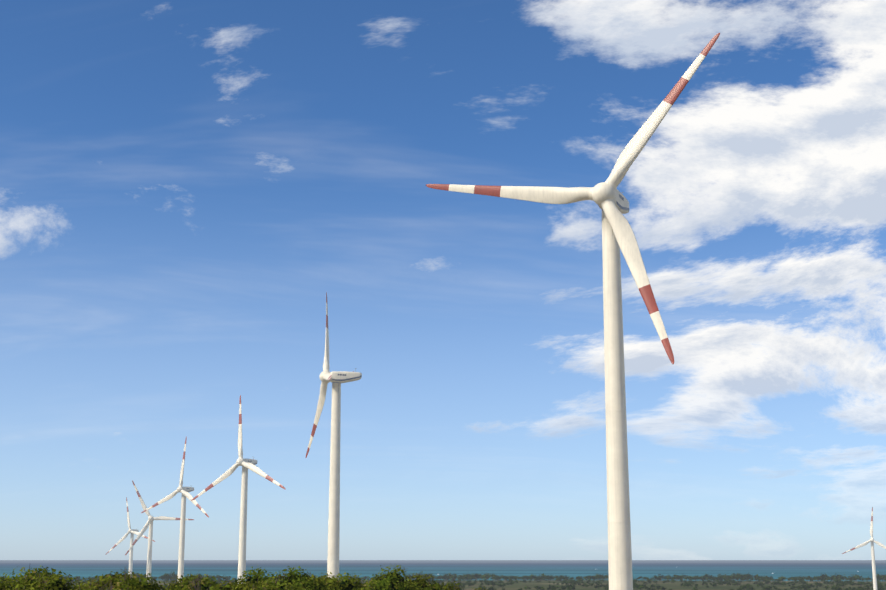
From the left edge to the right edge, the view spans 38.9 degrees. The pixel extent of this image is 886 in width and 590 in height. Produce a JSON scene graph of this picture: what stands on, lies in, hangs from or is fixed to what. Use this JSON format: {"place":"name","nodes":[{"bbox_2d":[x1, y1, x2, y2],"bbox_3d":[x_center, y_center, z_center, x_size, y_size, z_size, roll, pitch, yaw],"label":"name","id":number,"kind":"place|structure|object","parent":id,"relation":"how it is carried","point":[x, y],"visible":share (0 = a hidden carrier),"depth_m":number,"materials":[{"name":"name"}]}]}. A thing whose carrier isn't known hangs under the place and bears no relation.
{"place":"outdoors","nodes":[
{"label":"outdoors","id":0,"kind":"place"},
{"bbox_2d":[0,560,885,580],"bbox_3d":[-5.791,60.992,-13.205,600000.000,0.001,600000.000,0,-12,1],"label":"sea","id":1,"kind":"structure","parent":0,"point":[649,569],"depth_m":10598.41,"materials":[{"name":"blue liquid"}]},
{"bbox_2d":[0,0,885,559],"label":"sky","id":2,"kind":"structure","parent":0,"point":[186,185],"materials":[{"name":"blue"}]},
{"bbox_2d":[66,580,885,589],"bbox_3d":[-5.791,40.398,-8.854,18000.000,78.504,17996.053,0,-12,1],"label":"ground","id":3,"kind":"structure","parent":0,"point":[676,585],"depth_m":3028.29,"materials":[{"name":"green plant"}]},
{"bbox_2d":[105,497,154,576],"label":"wind turbine","id":4,"kind":"object","parent":3,"relation":"on","point":[133,531],"visible":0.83,"depth_m":1442.47,"materials":[{"name":"metal"}]},
{"bbox_2d":[125,480,193,579],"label":"wind turbine","id":5,"kind":"object","parent":3,"relation":"on","point":[149,522],"visible":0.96,"depth_m":1164.09,"materials":[{"name":"metal"}]},
{"bbox_2d":[141,437,208,582],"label":"wind turbine","id":6,"kind":"object","parent":3,"relation":"on","point":[184,491],"visible":0.96,"depth_m":952.49,"materials":[{"name":"metal"}]},
{"bbox_2d":[191,395,285,583],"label":"wind turbine","id":7,"kind":"object","parent":3,"relation":"on","point":[247,464],"visible":0.96,"depth_m":737.25,"materials":[{"name":"metal"}]},
{"bbox_2d":[0,564,485,589],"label":"scrub trees","id":8,"kind":"object","parent":3,"relation":"on","point":[36,579],"visible":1,"depth_m":133.05,"materials":[{"name":"green plant"}]},
{"bbox_2d":[306,292,361,579],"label":"wind turbine","id":9,"kind":"object","parent":3,"relation":"on","point":[336,379],"visible":1,"depth_m":494.55,"materials":[{"name":"metal"}]},
{"bbox_2d":[0,571,885,589],"bbox_3d":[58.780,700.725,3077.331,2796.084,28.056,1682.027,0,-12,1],"label":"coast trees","id":10,"kind":"object","parent":3,"relation":"on","point":[572,582],"visible":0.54,"depth_m":3522.57,"materials":[{"name":"green plant"}]},
{"bbox_2d":[426,33,719,589],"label":"wind turbine","id":11,"kind":"object","parent":3,"relation":"on","point":[609,199],"visible":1,"depth_m":253.75,"materials":[{"name":"metal"}]},
{"bbox_2d":[842,507,885,589],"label":"wind turbine","id":12,"kind":"object","parent":3,"relation":"on","point":[872,540],"visible":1,"depth_m":1533.11,"materials":[{"name":"metal"}]}
]}

